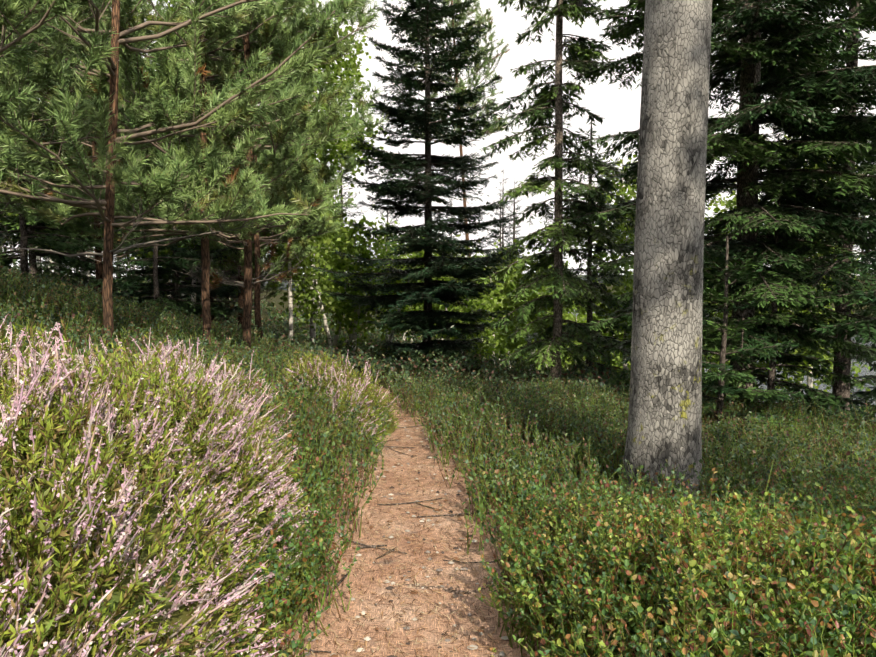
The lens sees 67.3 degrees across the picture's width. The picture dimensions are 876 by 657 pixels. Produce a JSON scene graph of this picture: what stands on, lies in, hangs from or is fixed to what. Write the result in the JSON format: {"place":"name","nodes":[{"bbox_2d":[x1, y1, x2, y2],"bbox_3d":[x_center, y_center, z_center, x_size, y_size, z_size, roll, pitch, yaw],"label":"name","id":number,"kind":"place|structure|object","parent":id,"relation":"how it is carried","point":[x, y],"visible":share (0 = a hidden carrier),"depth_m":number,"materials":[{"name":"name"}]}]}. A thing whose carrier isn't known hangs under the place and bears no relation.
{"place":"outdoors","nodes":[
{"label":"outdoors","id":0,"kind":"place"},
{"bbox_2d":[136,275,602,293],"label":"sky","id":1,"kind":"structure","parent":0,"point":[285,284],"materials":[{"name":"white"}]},
{"bbox_2d":[253,378,599,656],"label":"path","id":2,"kind":"structure","parent":0,"point":[398,633],"depth_m":3.50,"materials":[{"name":"brown soil"}]},
{"bbox_2d":[279,416,521,656],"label":"tree roots","id":3,"kind":"object","parent":2,"relation":"on","point":[411,585],"visible":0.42,"depth_m":3.67,"materials":[{"name":"brown plant"}]},
{"bbox_2d":[0,275,875,656],"bbox_3d":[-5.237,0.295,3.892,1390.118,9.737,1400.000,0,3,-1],"label":"ground","id":4,"kind":"structure","parent":0,"point":[286,305],"depth_m":10.67,"materials":[{"name":"green plant"}]},
{"bbox_2d":[0,308,400,656],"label":"heather","id":5,"kind":"object","parent":4,"relation":"on","point":[59,422],"depth_m":2.11,"materials":[{"name":"plant"}]},
{"bbox_2d":[0,0,514,357],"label":"pine","id":6,"kind":"object","parent":4,"relation":"on","point":[136,115],"depth_m":6.71,"materials":[{"name":"green plant"}]},
{"bbox_2d":[0,0,873,397],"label":"birch","id":7,"kind":"object","parent":4,"relation":"on","point":[342,240],"depth_m":18.33,"materials":[{"name":"green plant"}]},
{"bbox_2d":[0,0,875,454],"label":"spruce","id":8,"kind":"object","parent":4,"relation":"on","point":[814,46],"depth_m":10.40,"materials":[{"name":"green plant"}]},
{"bbox_2d":[0,259,875,656],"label":"bilberry","id":9,"kind":"object","parent":4,"relation":"on","point":[494,367],"depth_m":3.41,"materials":[{"name":"green plant"}]},
{"bbox_2d":[0,155,875,318],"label":"trees","id":10,"kind":"object","parent":4,"relation":"on","point":[354,214],"depth_m":63.79,"materials":[{"name":"green plant"}]},
{"bbox_2d":[619,0,711,514],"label":"tree trunk","id":11,"kind":"object","parent":4,"relation":"on","point":[665,411],"visible":0.71,"depth_m":4.47,"materials":[{"name":"grey plant"}]},
{"bbox_2d":[2,0,875,276],"bbox_3d":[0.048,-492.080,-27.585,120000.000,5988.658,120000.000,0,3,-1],"label":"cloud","id":12,"kind":"structure","parent":0,"point":[615,107],"depth_m":12133.88,"materials":[{"name":"white"}]},
{"bbox_2d":[568,311,875,421],"bbox_3d":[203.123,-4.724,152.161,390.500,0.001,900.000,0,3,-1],"label":"lake water","id":13,"kind":"structure","parent":0,"point":[864,372],"depth_m":29.36,"materials":[{"name":"blue liquid"}]}
]}

